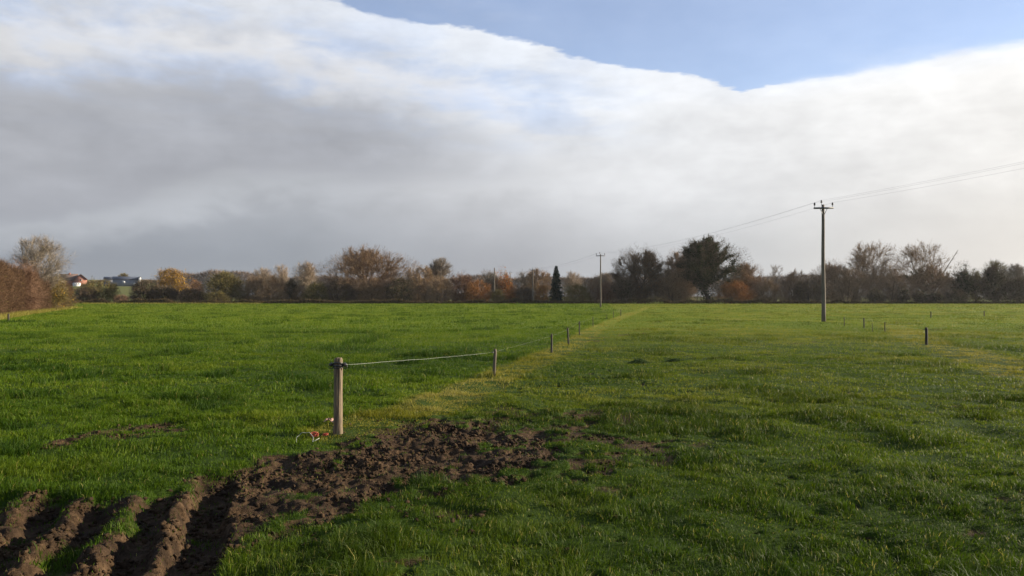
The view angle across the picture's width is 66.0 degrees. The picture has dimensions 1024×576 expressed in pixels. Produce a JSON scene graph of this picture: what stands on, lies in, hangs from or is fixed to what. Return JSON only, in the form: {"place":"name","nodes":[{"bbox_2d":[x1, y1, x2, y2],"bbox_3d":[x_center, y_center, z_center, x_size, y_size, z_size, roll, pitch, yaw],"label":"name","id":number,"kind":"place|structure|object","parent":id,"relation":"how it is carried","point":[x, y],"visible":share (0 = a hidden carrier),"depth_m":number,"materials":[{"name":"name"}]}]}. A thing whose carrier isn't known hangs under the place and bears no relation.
{"place":"outdoors","nodes":[
{"label":"outdoors","id":0,"kind":"place"},
{"bbox_2d":[0,302,1023,575],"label":"grass","id":1,"kind":"structure","parent":0,"point":[338,544],"depth_m":11.21,"materials":[{"name":"green plant"}]},
{"bbox_2d":[0,280,1023,575],"bbox_3d":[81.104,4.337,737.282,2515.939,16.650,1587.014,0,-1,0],"label":"ground","id":2,"kind":"structure","parent":0,"point":[24,528],"depth_m":8.22,"materials":[{"name":"green plant"}]},
{"bbox_2d":[7,258,51,310],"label":"hedge shrub","id":3,"kind":"object","parent":2,"relation":"on","point":[32,275],"visible":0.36,"depth_m":88.08,"materials":[{"name":"brown plant"}]},
{"bbox_2d":[0,258,77,314],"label":"field hedge","id":4,"kind":"object","parent":2,"relation":"on","point":[13,284],"visible":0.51,"depth_m":83.35,"materials":[{"name":"brown plant"}]},
{"bbox_2d":[8,234,77,289],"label":"bare tree","id":5,"kind":"object","parent":2,"relation":"on","point":[43,250],"visible":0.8,"depth_m":103.39,"materials":[{"name":"brown plant"}]},
{"bbox_2d":[49,273,78,309],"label":"yellow shrub","id":6,"kind":"object","parent":2,"relation":"on","point":[58,298],"visible":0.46,"depth_m":105.66,"materials":[{"name":"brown plant"}]},
{"bbox_2d":[59,273,87,285],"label":"brick house","id":7,"kind":"structure","parent":2,"relation":"on","point":[80,279],"depth_m":398.16,"materials":[{"name":"red brick"}]},
{"bbox_2d":[72,284,105,302],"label":"bramble shrub","id":8,"kind":"object","parent":2,"relation":"on","point":[81,292],"visible":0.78,"depth_m":194.77,"materials":[{"name":"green plant"}]},
{"bbox_2d":[74,276,121,303],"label":"field shrub","id":9,"kind":"object","parent":2,"relation":"on","point":[108,294],"visible":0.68,"depth_m":198.08,"materials":[{"name":"green plant"}]},
{"bbox_2d":[103,276,140,285],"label":"grey barn","id":10,"kind":"structure","parent":2,"relation":"on","point":[124,281],"depth_m":399.67,"materials":[{"name":"metal"}]},
{"bbox_2d":[113,294,130,303],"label":"reed patch","id":11,"kind":"object","parent":2,"relation":"on","point":[124,297],"visible":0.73,"depth_m":192.53,"materials":[{"name":"brown plant"}]},
{"bbox_2d":[119,272,129,276],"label":"knoll tree","id":12,"kind":"object","parent":2,"relation":"on","point":[122,275],"visible":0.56,"depth_m":469.70,"materials":[{"name":"grey plant"}]},
{"bbox_2d":[87,278,178,285],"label":"hill hedge","id":13,"kind":"object","parent":2,"relation":"on","point":[103,282],"visible":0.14,"depth_m":429.84,"materials":[{"name":"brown plant"}]},
{"bbox_2d":[128,278,160,303],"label":"dark shrub","id":14,"kind":"object","parent":2,"relation":"on","point":[143,289],"visible":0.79,"depth_m":196.60,"materials":[{"name":"green plant"}]},
{"bbox_2d":[145,285,179,300],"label":"dark shrub","id":15,"kind":"object","parent":2,"relation":"on","point":[166,291],"visible":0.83,"depth_m":197.66,"materials":[{"name":"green plant"}]},
{"bbox_2d":[148,266,197,295],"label":"oak tree","id":16,"kind":"object","parent":2,"relation":"on","point":[166,277],"visible":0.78,"depth_m":203.41,"materials":[{"name":"orange plant"}]},
{"bbox_2d":[172,288,205,302],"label":"dark shrub","id":17,"kind":"object","parent":2,"relation":"on","point":[186,295],"visible":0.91,"depth_m":196.99,"materials":[{"name":"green plant"}]},
{"bbox_2d":[185,277,203,300],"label":"red shrub","id":18,"kind":"object","parent":2,"relation":"on","point":[195,284],"visible":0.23,"depth_m":224.69,"materials":[{"name":"brown plant"}]},
{"bbox_2d":[203,290,231,301],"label":"brown shrub","id":19,"kind":"object","parent":2,"relation":"on","point":[220,295],"visible":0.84,"depth_m":193.45,"materials":[{"name":"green plant"}]},
{"bbox_2d":[199,270,249,303],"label":"tree","id":20,"kind":"object","parent":2,"relation":"on","point":[222,281],"visible":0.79,"depth_m":200.11,"materials":[{"name":"green plant"}]},
{"bbox_2d":[235,275,272,302],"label":"brown shrub","id":21,"kind":"object","parent":2,"relation":"on","point":[251,284],"visible":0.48,"depth_m":202.20,"materials":[{"name":"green plant"}]},
{"bbox_2d":[250,267,276,289],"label":"ash tree","id":22,"kind":"object","parent":2,"relation":"on","point":[262,272],"visible":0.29,"depth_m":230.87,"materials":[{"name":"brown plant"}]},
{"bbox_2d":[253,273,288,303],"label":"brown shrub","id":23,"kind":"object","parent":2,"relation":"on","point":[274,284],"visible":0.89,"depth_m":201.30,"materials":[{"name":"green plant"}]},
{"bbox_2d":[271,263,289,291],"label":"ash tree","id":24,"kind":"object","parent":2,"relation":"on","point":[283,272],"visible":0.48,"depth_m":233.84,"materials":[{"name":"brown plant"}]},
{"bbox_2d":[280,278,298,303],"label":"ivy column","id":25,"kind":"structure","parent":2,"relation":"on","point":[290,284],"depth_m":202.44,"materials":[{"name":"green plant"}]},
{"bbox_2d":[290,282,307,302],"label":"brown shrub","id":26,"kind":"object","parent":2,"relation":"on","point":[299,289],"visible":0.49,"depth_m":203.02,"materials":[{"name":"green plant"}]},
{"bbox_2d":[289,259,318,288],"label":"fan tree","id":27,"kind":"object","parent":2,"relation":"on","point":[307,274],"visible":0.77,"depth_m":228.75,"materials":[{"name":"brown plant"}]},
{"bbox_2d":[310,432,318,436],"bbox_3d":[-2.442,1.813,9.770,0.113,0.057,0.093,0,-1,0],"label":"baler twine","id":28,"kind":"object","parent":2,"relation":"on","point":[316,434],"visible":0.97,"depth_m":9.76,"materials":[{"name":"plastic"}]},
{"bbox_2d":[300,281,332,303],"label":"dark shrub","id":29,"kind":"object","parent":2,"relation":"on","point":[314,294],"visible":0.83,"depth_m":200.19,"materials":[{"name":"green plant"}]},
{"bbox_2d":[329,357,347,434],"bbox_3d":[-2.201,1.486,9.967,0.208,1.215,0.146,1,-1,-31],"label":"fence post","id":30,"kind":"object","parent":2,"relation":"on","point":[338,364],"visible":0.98,"depth_m":9.93,"materials":[{"name":"brown wood"}]},
{"bbox_2d":[347,325,574,364],"bbox_3d":[4.089,1.674,42.796,0.746,0.456,66.805,0,-1,10],"label":"fence wire","id":31,"kind":"object","parent":30,"relation":"attached to","point":[440,357],"visible":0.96,"depth_m":12.55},
{"bbox_2d":[319,277,361,301],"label":"brown shrub","id":32,"kind":"object","parent":2,"relation":"on","point":[348,294],"visible":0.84,"depth_m":201.35,"materials":[{"name":"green plant"}]},
{"bbox_2d":[0,412,701,575],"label":"mud crumbs","id":33,"kind":"object","parent":2,"relation":"on","point":[124,564],"visible":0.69,"depth_m":6.89,"materials":[{"name":"soil"}]},
{"bbox_2d":[315,243,420,301],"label":"domed tree","id":34,"kind":"object","parent":2,"relation":"on","point":[356,264],"visible":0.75,"depth_m":208.79,"materials":[{"name":"brown plant"}]},
{"bbox_2d":[353,275,391,302],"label":"brown shrub","id":35,"kind":"object","parent":2,"relation":"on","point":[367,290],"visible":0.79,"depth_m":202.94,"materials":[{"name":"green plant"}]},
{"bbox_2d":[383,276,417,303],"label":"holly shrub","id":36,"kind":"object","parent":2,"relation":"on","point":[395,291],"visible":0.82,"depth_m":199.07,"materials":[{"name":"green plant"}]},
{"bbox_2d":[397,261,442,301],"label":"brown shrub","id":37,"kind":"object","parent":2,"relation":"on","point":[417,281],"visible":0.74,"depth_m":206.24,"materials":[{"name":"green plant"}]},
{"bbox_2d":[420,276,456,303],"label":"brown shrub","id":38,"kind":"object","parent":2,"relation":"on","point":[439,287],"visible":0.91,"depth_m":202.39,"materials":[{"name":"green plant"}]},
{"bbox_2d":[426,256,457,299],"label":"birch tree","id":39,"kind":"object","parent":2,"relation":"on","point":[438,265],"visible":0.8,"depth_m":214.27,"materials":[{"name":"grey plant"}]},
{"bbox_2d":[72,297,842,303],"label":"hedge","id":40,"kind":"object","parent":2,"relation":"on","point":[521,300],"visible":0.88,"depth_m":190.76,"materials":[{"name":"brown plant"}]},
{"bbox_2d":[442,269,475,303],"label":"brown shrub","id":41,"kind":"object","parent":2,"relation":"on","point":[463,279],"visible":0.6,"depth_m":204.08,"materials":[{"name":"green plant"}]},
{"bbox_2d":[462,279,492,303],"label":"brown shrub","id":42,"kind":"object","parent":2,"relation":"on","point":[475,294],"visible":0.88,"depth_m":202.07,"materials":[{"name":"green plant"}]},
{"bbox_2d":[479,269,498,300],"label":"willow tree","id":43,"kind":"object","parent":2,"relation":"on","point":[487,279],"visible":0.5,"depth_m":216.81,"materials":[{"name":"brown plant"}]},
{"bbox_2d":[492,349,496,375],"bbox_3d":[-0.401,1.724,17.101,0.120,0.821,0.081,3,-2,-15],"label":"fence stake","id":44,"kind":"object","parent":2,"relation":"on","point":[494,359],"visible":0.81,"depth_m":17.08,"materials":[{"name":"brown wood"}]},
{"bbox_2d":[490,289,506,301],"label":"olive shrub","id":45,"kind":"object","parent":2,"relation":"on","point":[498,292],"visible":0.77,"depth_m":199.43,"materials":[{"name":"green plant"}]},
{"bbox_2d":[493,266,512,296],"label":"beech tree","id":46,"kind":"object","parent":2,"relation":"on","point":[504,282],"visible":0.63,"depth_m":215.98,"materials":[{"name":"brown plant"}]},
{"bbox_2d":[159,268,852,301],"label":"wood","id":47,"kind":"object","parent":2,"relation":"on","point":[198,277],"visible":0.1,"depth_m":250.84,"materials":[{"name":"brown plant"}]},
{"bbox_2d":[504,285,518,303],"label":"orange shrub","id":48,"kind":"object","parent":2,"relation":"on","point":[510,290],"visible":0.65,"depth_m":204.21,"materials":[{"name":"brown plant"}]},
{"bbox_2d":[513,268,531,297],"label":"lime tree","id":49,"kind":"object","parent":2,"relation":"on","point":[522,277],"visible":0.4,"depth_m":223.21,"materials":[{"name":"brown plant"}]},
{"bbox_2d":[512,285,535,303],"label":"dark shrub","id":50,"kind":"object","parent":2,"relation":"on","point":[525,295],"visible":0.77,"depth_m":201.91,"materials":[{"name":"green plant"}]},
{"bbox_2d":[532,269,533,302],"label":"power pole","id":51,"kind":"object","parent":2,"relation":"on","point":[532,286],"visible":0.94,"depth_m":198.93,"materials":[{"name":"brown wood"}]},
{"bbox_2d":[525,267,551,296],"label":"lime tree","id":52,"kind":"object","parent":2,"relation":"on","point":[536,275],"visible":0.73,"depth_m":220.58,"materials":[{"name":"brown plant"}]},
{"bbox_2d":[534,284,550,302],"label":"gold shrub","id":53,"kind":"object","parent":2,"relation":"on","point":[541,292],"visible":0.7,"depth_m":203.73,"materials":[{"name":"brown plant"}]},
{"bbox_2d":[549,334,552,352],"bbox_3d":[1.223,1.842,24.805,0.110,0.811,0.064,0,-1,-6],"label":"fence stake","id":54,"kind":"object","parent":2,"relation":"on","point":[551,336],"visible":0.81,"depth_m":24.79,"materials":[{"name":"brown wood"}]},
{"bbox_2d":[548,266,564,303],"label":"spruce tree","id":55,"kind":"object","parent":2,"relation":"on","point":[555,292],"visible":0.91,"depth_m":206.49,"materials":[{"name":"green plant"}]},
{"bbox_2d":[561,271,583,298],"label":"pale tree","id":56,"kind":"object","parent":2,"relation":"on","point":[570,279],"visible":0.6,"depth_m":225.60,"materials":[{"name":"brown plant"}]},
{"bbox_2d":[561,283,592,301],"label":"brown shrub","id":57,"kind":"object","parent":2,"relation":"on","point":[582,294],"visible":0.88,"depth_m":203.14,"materials":[{"name":"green plant"}]},
{"bbox_2d":[582,274,605,301],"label":"brown shrub","id":58,"kind":"object","parent":2,"relation":"on","point":[596,282],"visible":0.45,"depth_m":207.01,"materials":[{"name":"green plant"}]},
{"bbox_2d":[596,252,604,306],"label":"power pole","id":59,"kind":"object","parent":2,"relation":"on","point":[600,255],"visible":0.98,"depth_m":130.93,"materials":[{"name":"grey wood"}]},
{"bbox_2d":[597,272,613,301],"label":"thorn tree","id":60,"kind":"object","parent":2,"relation":"on","point":[605,277],"visible":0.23,"depth_m":217.19,"materials":[{"name":"brown plant"}]},
{"bbox_2d":[593,281,623,301],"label":"brown shrub","id":61,"kind":"object","parent":2,"relation":"on","point":[608,295],"visible":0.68,"depth_m":202.74,"materials":[{"name":"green plant"}]},
{"bbox_2d":[610,276,637,303],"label":"dark shrub","id":62,"kind":"object","parent":2,"relation":"on","point":[626,287],"visible":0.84,"depth_m":199.71,"materials":[{"name":"green plant"}]},
{"bbox_2d":[624,358,653,363],"bbox_3d":[3.591,1.992,21.605,1.224,0.234,0.719,0,-1,0],"label":"weed clump","id":63,"kind":"object","parent":2,"relation":"on","point":[638,361],"visible":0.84,"depth_m":21.58,"materials":[{"name":"green plant"}]},
{"bbox_2d":[606,243,673,302],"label":"tall oak","id":64,"kind":"object","parent":2,"relation":"on","point":[647,264],"visible":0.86,"depth_m":205.68,"materials":[{"name":"green plant"}]},
{"bbox_2d":[651,263,695,303],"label":"brown shrub","id":65,"kind":"object","parent":2,"relation":"on","point":[677,293],"visible":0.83,"depth_m":205.49,"materials":[{"name":"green plant"}]},
{"bbox_2d":[664,357,684,361],"bbox_3d":[4.485,1.997,21.908,0.936,0.158,0.526,0,-1,0],"label":"weed clump","id":66,"kind":"object","parent":2,"relation":"on","point":[675,359],"visible":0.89,"depth_m":21.86,"materials":[{"name":"green plant"}]},
{"bbox_2d":[662,247,698,300],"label":"alder tree","id":67,"kind":"object","parent":2,"relation":"on","point":[672,262],"visible":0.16,"depth_m":215.38,"materials":[{"name":"brown plant"}]},
{"bbox_2d":[669,232,755,303],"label":"ivy tree","id":68,"kind":"object","parent":2,"relation":"on","point":[703,262],"visible":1,"depth_m":202.01,"materials":[{"name":"green plant"}]},
{"bbox_2d":[711,280,759,303],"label":"brown shrub","id":69,"kind":"object","parent":2,"relation":"on","point":[739,287],"visible":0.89,"depth_m":199.83,"materials":[{"name":"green plant"}]},
{"bbox_2d":[714,261,770,302],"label":"rusty oak","id":70,"kind":"object","parent":2,"relation":"on","point":[748,276],"visible":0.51,"depth_m":208.47,"materials":[{"name":"brown plant"}]},
{"bbox_2d":[750,277,785,303],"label":"brown shrub","id":71,"kind":"object","parent":2,"relation":"on","point":[765,283],"visible":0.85,"depth_m":202.94,"materials":[{"name":"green plant"}]},
{"bbox_2d":[767,264,784,300],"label":"dead tree","id":72,"kind":"object","parent":2,"relation":"on","point":[773,274],"visible":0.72,"depth_m":213.21,"materials":[{"name":"brown plant"}]},
{"bbox_2d":[776,267,811,300],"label":"brown shrub","id":73,"kind":"object","parent":2,"relation":"on","point":[788,281],"visible":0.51,"depth_m":208.39,"materials":[{"name":"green plant"}]},
{"bbox_2d":[788,278,827,303],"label":"brown shrub","id":74,"kind":"object","parent":2,"relation":"on","point":[805,286],"visible":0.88,"depth_m":202.11,"materials":[{"name":"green plant"}]},
{"bbox_2d":[814,200,833,321],"bbox_3d":[23.418,-1.890,59.300,1.443,9.464,0.397,0,-1,6],"label":"power pole","id":75,"kind":"object","parent":2,"relation":"on","point":[823,313],"visible":0.96,"depth_m":59.23,"materials":[{"name":"brown wood"}]},
{"bbox_2d":[803,258,860,301],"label":"maple tree","id":76,"kind":"object","parent":2,"relation":"on","point":[829,268],"visible":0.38,"depth_m":216.12,"materials":[{"name":"brown plant"}]},
{"bbox_2d":[825,263,877,301],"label":"brown shrub","id":77,"kind":"object","parent":2,"relation":"on","point":[849,281],"visible":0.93,"depth_m":204.03,"materials":[{"name":"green plant"}]},
{"bbox_2d":[840,241,906,295],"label":"poplar tree","id":78,"kind":"object","parent":2,"relation":"on","point":[860,259],"visible":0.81,"depth_m":212.92,"materials":[{"name":"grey plant"}]},
{"bbox_2d":[864,288,887,301],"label":"holly shrub","id":79,"kind":"object","parent":2,"relation":"on","point":[879,295],"visible":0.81,"depth_m":195.43,"materials":[{"name":"green plant"}]},
{"bbox_2d":[860,262,916,301],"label":"brown shrub","id":80,"kind":"object","parent":2,"relation":"on","point":[890,291],"visible":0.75,"depth_m":203.36,"materials":[{"name":"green plant"}]},
{"bbox_2d":[894,287,910,301],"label":"holly shrub","id":81,"kind":"object","parent":2,"relation":"on","point":[904,294],"visible":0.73,"depth_m":195.58,"materials":[{"name":"green plant"}]},
{"bbox_2d":[911,290,930,301],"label":"holly shrub","id":82,"kind":"object","parent":2,"relation":"on","point":[920,297],"visible":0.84,"depth_m":195.50,"materials":[{"name":"green plant"}]},
{"bbox_2d":[891,241,953,292],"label":"poplar tree","id":83,"kind":"object","parent":2,"relation":"on","point":[915,252],"visible":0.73,"depth_m":210.78,"materials":[{"name":"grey plant"}]},
{"bbox_2d":[924,327,927,344],"bbox_3d":[15.399,1.893,29.328,0.152,0.873,0.102,0,-1,-30],"label":"fence stake","id":84,"kind":"object","parent":2,"relation":"on","point":[926,335],"visible":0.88,"depth_m":29.30,"materials":[{"name":"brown wood"}]},
{"bbox_2d":[907,257,958,301],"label":"brown shrub","id":85,"kind":"object","parent":2,"relation":"on","point":[938,273],"visible":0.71,"depth_m":205.95,"materials":[{"name":"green plant"}]},
{"bbox_2d":[843,299,1023,303],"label":"clipped hedge","id":86,"kind":"object","parent":2,"relation":"on","point":[934,302],"visible":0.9,"depth_m":190.77,"materials":[{"name":"green plant"}]},
{"bbox_2d":[851,274,1023,300],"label":"wood","id":87,"kind":"object","parent":2,"relation":"on","point":[927,287],"visible":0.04,"depth_m":260.95,"materials":[{"name":"brown plant"}]},
{"bbox_2d":[928,290,947,301],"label":"holly shrub","id":88,"kind":"object","parent":2,"relation":"on","point":[937,297],"visible":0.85,"depth_m":195.28,"materials":[{"name":"green plant"}]},
{"bbox_2d":[944,288,971,301],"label":"holly shrub","id":89,"kind":"object","parent":2,"relation":"on","point":[958,295],"visible":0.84,"depth_m":196.81,"materials":[{"name":"green plant"}]},
{"bbox_2d":[945,261,979,301],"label":"ivy topped tree","id":90,"kind":"object","parent":2,"relation":"on","point":[965,277],"visible":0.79,"depth_m":203.03,"materials":[{"name":"green plant"}]},
{"bbox_2d":[968,269,983,301],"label":"olive tree","id":91,"kind":"object","parent":2,"relation":"on","point":[974,298],"visible":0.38,"depth_m":213.56,"materials":[{"name":"green plant"}]},
{"bbox_2d":[973,263,1015,301],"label":"evergreen oak","id":92,"kind":"object","parent":2,"relation":"on","point":[993,275],"visible":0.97,"depth_m":204.90,"materials":[{"name":"green plant"}]},
{"bbox_2d":[982,258,1008,290],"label":"wispy tree","id":93,"kind":"object","parent":2,"relation":"on","point":[998,263],"visible":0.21,"depth_m":221.23,"materials":[{"name":"grey plant"}]},
{"bbox_2d":[997,275,1023,301],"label":"dark shrub","id":94,"kind":"object","parent":2,"relation":"on","point":[1017,284],"visible":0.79,"depth_m":202.89,"materials":[{"name":"green plant"}]},
{"bbox_2d":[1003,263,1023,293],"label":"grey tree","id":95,"kind":"object","parent":2,"relation":"on","point":[1018,271],"visible":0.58,"depth_m":215.32,"materials":[{"name":"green plant"}]},
{"bbox_2d":[0,0,1023,296],"label":"sky","id":96,"kind":"structure","parent":0,"point":[141,137],"materials":[{"name":"white"}]}
]}

